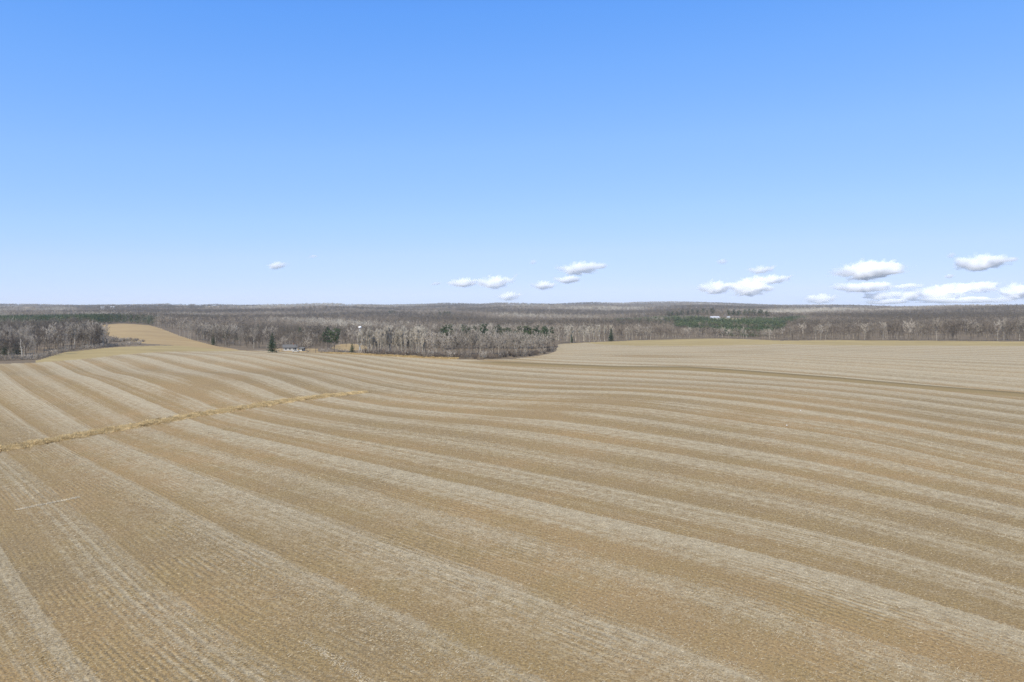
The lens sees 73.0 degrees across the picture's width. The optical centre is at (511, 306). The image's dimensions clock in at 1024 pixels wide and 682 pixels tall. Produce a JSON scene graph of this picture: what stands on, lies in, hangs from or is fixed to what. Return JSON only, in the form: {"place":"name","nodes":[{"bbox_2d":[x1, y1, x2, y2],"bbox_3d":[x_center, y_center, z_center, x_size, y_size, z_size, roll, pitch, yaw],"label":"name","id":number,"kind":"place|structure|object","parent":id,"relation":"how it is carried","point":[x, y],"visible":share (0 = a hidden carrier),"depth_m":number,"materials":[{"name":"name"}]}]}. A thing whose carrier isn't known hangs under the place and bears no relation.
{"place":"outdoors","nodes":[
{"label":"outdoors","id":0,"kind":"place"},
{"bbox_2d":[103,324,446,358],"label":"grass hill","id":1,"kind":"structure","parent":0,"point":[149,334],"depth_m":667.68,"materials":[{"name":"beige plant"}]},
{"bbox_2d":[282,343,297,350],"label":"farmhouse","id":2,"kind":"object","parent":1,"relation":"on","point":[289,347],"visible":0.91,"depth_m":489.04,"materials":[{"name":"white"}]},
{"bbox_2d":[307,332,325,352],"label":"bare tree","id":3,"kind":"object","parent":1,"relation":"on","point":[315,339],"visible":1,"depth_m":458.66,"materials":[{"name":"grey plant"}]},
{"bbox_2d":[327,328,339,348],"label":"pine tree","id":4,"kind":"object","parent":1,"relation":"on","point":[335,335],"visible":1,"depth_m":468.20,"materials":[{"name":"green plant"}]},
{"bbox_2d":[343,328,356,342],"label":"bare tree","id":5,"kind":"object","parent":1,"relation":"on","point":[349,334],"visible":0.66,"depth_m":559.19,"materials":[{"name":"grey plant"}]},
{"bbox_2d":[347,328,359,342],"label":"bare tree","id":6,"kind":"object","parent":1,"relation":"on","point":[353,332],"visible":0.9,"depth_m":545.24,"materials":[{"name":"grey plant"}]},
{"bbox_2d":[364,327,371,349],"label":"aspen","id":7,"kind":"object","parent":1,"relation":"on","point":[367,334],"visible":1,"depth_m":444.54,"materials":[{"name":"grey plant"}]},
{"bbox_2d":[383,326,388,348],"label":"aspen","id":8,"kind":"object","parent":1,"relation":"on","point":[386,334],"visible":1,"depth_m":440.45,"materials":[{"name":"grey plant"}]},
{"bbox_2d":[324,352,458,358],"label":"rough grass","id":9,"kind":"structure","parent":1,"relation":"on","point":[413,356],"depth_m":421.38,"materials":[{"name":"beige plant"}]},
{"bbox_2d":[397,327,404,352],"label":"aspen","id":10,"kind":"object","parent":1,"relation":"on","point":[401,333],"visible":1,"depth_m":430.31,"materials":[{"name":"grey plant"}]},
{"bbox_2d":[403,334,407,354],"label":"aspen","id":11,"kind":"object","parent":1,"relation":"on","point":[404,338],"visible":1,"depth_m":427.77,"materials":[{"name":"grey plant"}]},
{"bbox_2d":[421,333,424,352],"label":"aspen","id":12,"kind":"object","parent":1,"relation":"on","point":[422,344],"visible":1,"depth_m":413.90,"materials":[{"name":"grey plant"}]},
{"bbox_2d":[422,329,438,355],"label":"bare tree","id":13,"kind":"object","parent":1,"relation":"on","point":[428,337],"visible":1,"depth_m":411.23,"materials":[{"name":"grey plant"}]},
{"bbox_2d":[440,337,450,350],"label":"bare tree","id":14,"kind":"object","parent":1,"relation":"on","point":[444,341],"visible":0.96,"depth_m":406.72,"materials":[{"name":"grey plant"}]},
{"bbox_2d":[439,332,455,349],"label":"bare tree","id":15,"kind":"object","parent":1,"relation":"on","point":[442,335],"visible":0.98,"depth_m":406.21,"materials":[{"name":"grey plant"}]},
{"bbox_2d":[0,343,1023,681],"bbox_3d":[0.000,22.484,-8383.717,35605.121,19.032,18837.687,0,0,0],"label":"field","id":16,"kind":"structure","parent":0,"point":[568,389],"depth_m":100.81,"materials":[{"name":"beige soil"}]},
{"bbox_2d":[15,496,79,509],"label":"straw windrow","id":17,"kind":"object","parent":16,"relation":"on","point":[48,503],"visible":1,"depth_m":107.59,"materials":[{"name":"beige plant"}]},
{"bbox_2d":[0,391,371,452],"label":"dry grass","id":18,"kind":"structure","parent":16,"relation":"on","point":[82,434],"depth_m":179.56,"materials":[{"name":"beige plant"}]},
{"bbox_2d":[267,333,278,352],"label":"spruce tree","id":19,"kind":"object","parent":16,"relation":"on","point":[273,344],"visible":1,"depth_m":457.87,"materials":[{"name":"green plant"}]},
{"bbox_2d":[289,331,307,347],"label":"bare tree","id":20,"kind":"object","parent":16,"relation":"on","point":[298,339],"visible":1,"depth_m":451.22,"materials":[{"name":"grey plant"}]},
{"bbox_2d":[299,639,373,681],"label":"chaff streak","id":21,"kind":"object","parent":16,"relation":"on","point":[323,653],"visible":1,"depth_m":58.57,"materials":[{"name":"plant"}]},
{"bbox_2d":[0,422,1023,681],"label":"straw","id":22,"kind":"object","parent":16,"relation":"on","point":[694,660],"visible":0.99,"depth_m":83.00,"materials":[{"name":"beige plant"}]},
{"bbox_2d":[0,303,1023,363],"bbox_3d":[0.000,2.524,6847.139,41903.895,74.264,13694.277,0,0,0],"label":"hills","id":23,"kind":"structure","parent":0,"point":[173,329],"depth_m":701.17,"materials":[{"name":"plant"}]},
{"bbox_2d":[0,338,9,354],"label":"spruce tree","id":24,"kind":"object","parent":23,"relation":"on","point":[4,352],"visible":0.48,"depth_m":427.25,"materials":[{"name":"green plant"}]},
{"bbox_2d":[0,328,17,355],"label":"bare tree","id":25,"kind":"object","parent":23,"relation":"on","point":[6,334],"visible":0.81,"depth_m":400.39,"materials":[{"name":"grey plant"}]},
{"bbox_2d":[3,324,15,353],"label":"bare tree","id":26,"kind":"object","parent":23,"relation":"on","point":[6,325],"visible":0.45,"depth_m":426.45,"materials":[{"name":"grey plant"}]},
{"bbox_2d":[0,337,23,357],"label":"bare tree","id":27,"kind":"object","parent":23,"relation":"on","point":[6,343],"visible":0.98,"depth_m":395.24,"materials":[{"name":"grey plant"}]},
{"bbox_2d":[10,343,23,353],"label":"spruce tree","id":28,"kind":"object","parent":23,"relation":"on","point":[17,347],"visible":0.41,"depth_m":440.01,"materials":[{"name":"green plant"}]},
{"bbox_2d":[16,323,27,349],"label":"bare tree","id":29,"kind":"object","parent":23,"relation":"on","point":[21,327],"visible":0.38,"depth_m":484.87,"materials":[{"name":"grey plant"}]},
{"bbox_2d":[19,327,30,351],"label":"bare tree","id":30,"kind":"object","parent":23,"relation":"on","point":[27,331],"visible":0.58,"depth_m":428.78,"materials":[{"name":"grey plant"}]},
{"bbox_2d":[16,335,35,356],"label":"bare tree","id":31,"kind":"object","parent":23,"relation":"on","point":[26,344],"visible":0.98,"depth_m":401.05,"materials":[{"name":"grey plant"}]},
{"bbox_2d":[20,324,34,351],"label":"bare tree","id":32,"kind":"object","parent":23,"relation":"on","point":[30,332],"visible":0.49,"depth_m":469.96,"materials":[{"name":"grey plant"}]},
{"bbox_2d":[24,335,34,350],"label":"bare tree","id":33,"kind":"object","parent":23,"relation":"on","point":[30,337],"visible":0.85,"depth_m":406.43,"materials":[{"name":"grey plant"}]},
{"bbox_2d":[22,324,37,351],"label":"bare tree","id":34,"kind":"object","parent":23,"relation":"on","point":[32,331],"visible":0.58,"depth_m":468.13,"materials":[{"name":"grey plant"}]},
{"bbox_2d":[33,330,44,352],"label":"bare tree","id":35,"kind":"object","parent":23,"relation":"on","point":[40,334],"visible":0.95,"depth_m":416.61,"materials":[{"name":"grey plant"}]},
{"bbox_2d":[40,324,59,354],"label":"bare tree","id":36,"kind":"object","parent":23,"relation":"on","point":[47,331],"visible":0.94,"depth_m":429.82,"materials":[{"name":"grey plant"}]},
{"bbox_2d":[49,323,64,348],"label":"bare tree","id":37,"kind":"object","parent":23,"relation":"on","point":[59,328],"visible":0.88,"depth_m":457.00,"materials":[{"name":"grey plant"}]},
{"bbox_2d":[49,324,64,343],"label":"bare tree","id":38,"kind":"object","parent":23,"relation":"on","point":[55,334],"visible":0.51,"depth_m":475.12,"materials":[{"name":"grey plant"}]},
{"bbox_2d":[55,328,69,346],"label":"bare tree","id":39,"kind":"object","parent":23,"relation":"on","point":[65,329],"visible":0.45,"depth_m":487.88,"materials":[{"name":"grey plant"}]},
{"bbox_2d":[63,322,73,346],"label":"bare tree","id":40,"kind":"object","parent":23,"relation":"on","point":[70,328],"visible":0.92,"depth_m":489.24,"materials":[{"name":"grey plant"}]},
{"bbox_2d":[67,322,79,345],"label":"bare tree","id":41,"kind":"object","parent":23,"relation":"on","point":[76,330],"visible":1,"depth_m":489.74,"materials":[{"name":"grey plant"}]},
{"bbox_2d":[85,325,96,340],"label":"bare tree","id":42,"kind":"object","parent":23,"relation":"on","point":[93,333],"visible":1,"depth_m":500.42,"materials":[{"name":"grey plant"}]},
{"bbox_2d":[89,322,103,338],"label":"bare tree","id":43,"kind":"object","parent":23,"relation":"on","point":[96,324],"visible":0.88,"depth_m":509.92,"materials":[{"name":"grey plant"}]},
{"bbox_2d":[92,326,103,342],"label":"bare tree","id":44,"kind":"object","parent":23,"relation":"on","point":[97,334],"visible":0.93,"depth_m":508.75,"materials":[{"name":"grey plant"}]},
{"bbox_2d":[98,324,107,339],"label":"bare tree","id":45,"kind":"object","parent":23,"relation":"on","point":[102,328],"visible":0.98,"depth_m":512.32,"materials":[{"name":"grey plant"}]},
{"bbox_2d":[100,326,109,339],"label":"bare tree","id":46,"kind":"object","parent":23,"relation":"on","point":[105,333],"visible":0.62,"depth_m":523.26,"materials":[{"name":"grey plant"}]},
{"bbox_2d":[222,324,233,340],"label":"bare tree","id":47,"kind":"object","parent":23,"relation":"on","point":[227,329],"visible":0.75,"depth_m":604.12,"materials":[{"name":"grey plant"}]},
{"bbox_2d":[234,328,244,345],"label":"bare tree","id":48,"kind":"object","parent":23,"relation":"on","point":[241,333],"visible":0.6,"depth_m":580.50,"materials":[{"name":"grey plant"}]},
{"bbox_2d":[239,326,255,347],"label":"bare tree","id":49,"kind":"object","parent":23,"relation":"on","point":[246,335],"visible":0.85,"depth_m":532.48,"materials":[{"name":"grey plant"}]},
{"bbox_2d":[249,327,258,348],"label":"bare tree","id":50,"kind":"object","parent":23,"relation":"on","point":[252,333],"visible":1,"depth_m":527.32,"materials":[{"name":"grey plant"}]},
{"bbox_2d":[262,330,272,341],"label":"bare tree","id":51,"kind":"object","parent":23,"relation":"on","point":[267,332],"visible":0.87,"depth_m":530.74,"materials":[{"name":"grey plant"}]},
{"bbox_2d":[262,326,272,343],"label":"bare tree","id":52,"kind":"object","parent":23,"relation":"on","point":[264,330],"visible":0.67,"depth_m":548.74,"materials":[{"name":"grey plant"}]},
{"bbox_2d":[274,330,283,345],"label":"bare tree","id":53,"kind":"object","parent":23,"relation":"on","point":[280,336],"visible":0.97,"depth_m":540.21,"materials":[{"name":"grey plant"}]},
{"bbox_2d":[301,329,314,338],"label":"bare tree","id":54,"kind":"object","parent":23,"relation":"on","point":[304,331],"visible":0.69,"depth_m":545.97,"materials":[{"name":"grey plant"}]},
{"bbox_2d":[319,327,331,347],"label":"pine tree","id":55,"kind":"object","parent":23,"relation":"on","point":[325,332],"visible":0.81,"depth_m":518.41,"materials":[{"name":"green plant"}]},
{"bbox_2d":[374,328,381,349],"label":"aspen","id":56,"kind":"object","parent":23,"relation":"on","point":[378,338],"visible":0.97,"depth_m":450.02,"materials":[{"name":"grey plant"}]},
{"bbox_2d":[0,313,807,336],"bbox_3d":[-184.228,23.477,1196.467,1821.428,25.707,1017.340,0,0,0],"label":"pine plantation","id":57,"kind":"object","parent":23,"relation":"on","point":[688,321],"visible":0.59,"depth_m":1121.67,"materials":[{"name":"green plant"}]},
{"bbox_2d":[413,328,419,346],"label":"aspen","id":58,"kind":"object","parent":23,"relation":"on","point":[416,333],"visible":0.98,"depth_m":426.40,"materials":[{"name":"grey plant"}]},
{"bbox_2d":[418,328,424,349],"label":"aspen","id":59,"kind":"object","parent":23,"relation":"on","point":[421,334],"visible":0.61,"depth_m":422.12,"materials":[{"name":"grey plant"}]},
{"bbox_2d":[430,330,441,347],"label":"bare tree","id":60,"kind":"object","parent":23,"relation":"on","point":[438,334],"visible":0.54,"depth_m":424.98,"materials":[{"name":"grey plant"}]},
{"bbox_2d":[439,324,449,340],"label":"pine tree","id":61,"kind":"object","parent":23,"relation":"on","point":[444,328],"visible":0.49,"depth_m":499.94,"materials":[{"name":"green plant"}]},
{"bbox_2d":[445,324,454,339],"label":"pine tree","id":62,"kind":"object","parent":23,"relation":"on","point":[450,329],"visible":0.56,"depth_m":518.54,"materials":[{"name":"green plant"}]},
{"bbox_2d":[450,330,463,349],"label":"bare tree","id":63,"kind":"object","parent":23,"relation":"on","point":[454,335],"visible":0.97,"depth_m":409.48,"materials":[{"name":"grey plant"}]},
{"bbox_2d":[451,334,467,351],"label":"bare tree","id":64,"kind":"object","parent":23,"relation":"on","point":[462,340],"visible":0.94,"depth_m":410.41,"materials":[{"name":"grey plant"}]},
{"bbox_2d":[459,336,469,353],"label":"bare tree","id":65,"kind":"object","parent":23,"relation":"on","point":[465,341],"visible":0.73,"depth_m":430.44,"materials":[{"name":"grey plant"}]},
{"bbox_2d":[461,329,479,351],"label":"bare tree","id":66,"kind":"object","parent":23,"relation":"on","point":[472,341],"visible":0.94,"depth_m":430.60,"materials":[{"name":"grey plant"}]},
{"bbox_2d":[468,329,476,352],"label":"bare tree","id":67,"kind":"object","parent":23,"relation":"on","point":[472,338],"visible":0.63,"depth_m":436.95,"materials":[{"name":"grey plant"}]},
{"bbox_2d":[470,329,487,353],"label":"bare tree","id":68,"kind":"object","parent":23,"relation":"on","point":[477,337],"visible":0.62,"depth_m":434.93,"materials":[{"name":"grey plant"}]},
{"bbox_2d":[487,329,497,352],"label":"bare tree","id":69,"kind":"object","parent":23,"relation":"on","point":[490,330],"visible":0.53,"depth_m":442.98,"materials":[{"name":"grey plant"}]},
{"bbox_2d":[485,332,500,355],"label":"bare tree","id":70,"kind":"object","parent":23,"relation":"on","point":[490,337],"visible":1,"depth_m":400.94,"materials":[{"name":"grey plant"}]},
{"bbox_2d":[496,335,506,349],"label":"bare tree","id":71,"kind":"object","parent":23,"relation":"on","point":[501,341],"visible":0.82,"depth_m":411.98,"materials":[{"name":"grey plant"}]},
{"bbox_2d":[500,329,513,349],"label":"bare tree","id":72,"kind":"object","parent":23,"relation":"on","point":[506,335],"visible":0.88,"depth_m":416.79,"materials":[{"name":"grey plant"}]},
{"bbox_2d":[0,301,1023,348],"bbox_3d":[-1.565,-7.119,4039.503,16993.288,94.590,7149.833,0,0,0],"label":"bare woods","id":73,"kind":"object","parent":23,"relation":"on","point":[170,316],"visible":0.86,"depth_m":1418.12,"materials":[{"name":"grey plant"}]},
{"bbox_2d":[510,326,523,344],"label":"bare tree","id":74,"kind":"object","parent":23,"relation":"on","point":[518,335],"visible":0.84,"depth_m":421.05,"materials":[{"name":"grey plant"}]},
{"bbox_2d":[519,334,529,355],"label":"bare tree","id":75,"kind":"object","parent":23,"relation":"on","point":[526,338],"visible":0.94,"depth_m":421.78,"materials":[{"name":"grey plant"}]},
{"bbox_2d":[522,326,531,348],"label":"pine tree","id":76,"kind":"object","parent":23,"relation":"on","point":[524,332],"visible":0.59,"depth_m":502.83,"materials":[{"name":"green plant"}]},
{"bbox_2d":[532,326,540,340],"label":"pine tree","id":77,"kind":"object","parent":23,"relation":"on","point":[535,331],"visible":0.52,"depth_m":505.63,"materials":[{"name":"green plant"}]},
{"bbox_2d":[534,337,545,349],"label":"bare tree","id":78,"kind":"object","parent":23,"relation":"on","point":[539,343],"visible":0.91,"depth_m":445.93,"materials":[{"name":"grey plant"}]},
{"bbox_2d":[540,332,550,346],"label":"bare tree","id":79,"kind":"object","parent":23,"relation":"on","point":[543,337],"visible":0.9,"depth_m":459.36,"materials":[{"name":"grey plant"}]},
{"bbox_2d":[608,328,613,340],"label":"spruce tree","id":80,"kind":"object","parent":23,"relation":"on","point":[611,336],"visible":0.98,"depth_m":621.49,"materials":[{"name":"green plant"}]},
{"bbox_2d":[803,322,811,338],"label":"bare tree","id":81,"kind":"object","parent":23,"relation":"on","point":[808,328],"visible":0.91,"depth_m":623.89,"materials":[{"name":"grey plant"}]},
{"bbox_2d":[839,325,847,339],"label":"bare tree","id":82,"kind":"object","parent":23,"relation":"on","point":[842,331],"visible":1,"depth_m":625.13,"materials":[{"name":"grey plant"}]},
{"bbox_2d":[852,324,861,339],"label":"bare tree","id":83,"kind":"object","parent":23,"relation":"on","point":[858,327],"visible":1,"depth_m":620.34,"materials":[{"name":"grey plant"}]},
{"bbox_2d":[868,323,877,339],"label":"bare tree","id":84,"kind":"object","parent":23,"relation":"on","point":[870,327],"visible":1,"depth_m":622.43,"materials":[{"name":"grey plant"}]},
{"bbox_2d":[876,324,885,339],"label":"bare tree","id":85,"kind":"object","parent":23,"relation":"on","point":[879,328],"visible":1,"depth_m":621.59,"materials":[{"name":"grey plant"}]},
{"bbox_2d":[885,321,897,336],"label":"bare tree","id":86,"kind":"object","parent":23,"relation":"on","point":[889,329],"visible":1,"depth_m":617.65,"materials":[{"name":"grey plant"}]},
{"bbox_2d":[896,320,903,339],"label":"bare tree","id":87,"kind":"object","parent":23,"relation":"on","point":[901,328],"visible":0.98,"depth_m":622.73,"materials":[{"name":"grey plant"}]},
{"bbox_2d":[902,319,913,339],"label":"bare tree","id":88,"kind":"object","parent":23,"relation":"on","point":[908,327],"visible":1,"depth_m":615.32,"materials":[{"name":"grey plant"}]},
{"bbox_2d":[932,317,941,338],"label":"bare tree","id":89,"kind":"object","parent":23,"relation":"on","point":[936,321],"visible":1,"depth_m":612.84,"materials":[{"name":"grey plant"}]},
{"bbox_2d":[934,320,945,340],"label":"bare tree","id":90,"kind":"object","parent":23,"relation":"on","point":[939,325],"visible":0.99,"depth_m":611.21,"materials":[{"name":"grey plant"}]},
{"bbox_2d":[940,323,951,339],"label":"bare tree","id":91,"kind":"object","parent":23,"relation":"on","point":[946,329],"visible":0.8,"depth_m":621.53,"materials":[{"name":"grey plant"}]},
{"bbox_2d":[945,320,958,333],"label":"bare tree","id":92,"kind":"object","parent":23,"relation":"on","point":[951,323],"visible":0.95,"depth_m":620.94,"materials":[{"name":"grey plant"}]},
{"bbox_2d":[955,320,966,340],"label":"bare tree","id":93,"kind":"object","parent":23,"relation":"on","point":[962,326],"visible":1,"depth_m":608.38,"materials":[{"name":"grey plant"}]},
{"bbox_2d":[961,318,974,339],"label":"bare tree","id":94,"kind":"object","parent":23,"relation":"on","point":[967,328],"visible":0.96,"depth_m":610.14,"materials":[{"name":"grey plant"}]},
{"bbox_2d":[971,321,982,339],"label":"bare tree","id":95,"kind":"object","parent":23,"relation":"on","point":[977,325],"visible":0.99,"depth_m":611.23,"materials":[{"name":"grey plant"}]},
{"bbox_2d":[976,317,985,340],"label":"bare tree","id":96,"kind":"object","parent":23,"relation":"on","point":[977,320],"visible":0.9,"depth_m":610.65,"materials":[{"name":"grey plant"}]},
{"bbox_2d":[982,319,993,335],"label":"bare tree","id":97,"kind":"object","parent":23,"relation":"on","point":[990,330],"visible":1,"depth_m":602.32,"materials":[{"name":"grey plant"}]},
{"bbox_2d":[987,323,1000,338],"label":"bare tree","id":98,"kind":"object","parent":23,"relation":"on","point":[996,326],"visible":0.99,"depth_m":602.97,"materials":[{"name":"grey plant"}]},
{"bbox_2d":[998,317,1010,332],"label":"bare tree","id":99,"kind":"object","parent":23,"relation":"on","point":[1002,326],"visible":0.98,"depth_m":612.32,"materials":[{"name":"grey plant"}]},
{"bbox_2d":[1002,319,1014,334],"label":"bare tree","id":100,"kind":"object","parent":23,"relation":"on","point":[1009,327],"visible":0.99,"depth_m":609.63,"materials":[{"name":"grey plant"}]},
{"bbox_2d":[1004,318,1018,340],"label":"bare tree","id":101,"kind":"object","parent":23,"relation":"on","point":[1015,322],"visible":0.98,"depth_m":610.04,"materials":[{"name":"grey plant"}]},
{"bbox_2d":[1015,320,1023,340],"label":"bare tree","id":102,"kind":"object","parent":23,"relation":"on","point":[1019,327],"visible":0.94,"depth_m":608.53,"materials":[{"name":"grey plant"}]},
{"bbox_2d":[0,0,1023,306],"label":"sky","id":103,"kind":"structure","parent":0,"point":[197,152],"materials":[{"name":"blue"}]},
{"bbox_2d":[36,339,1023,362],"bbox_3d":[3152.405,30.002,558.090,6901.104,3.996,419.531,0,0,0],"label":"grass verge","id":104,"kind":"object","parent":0,"point":[86,354],"depth_m":545.29,"materials":[{"name":"beige plant"}]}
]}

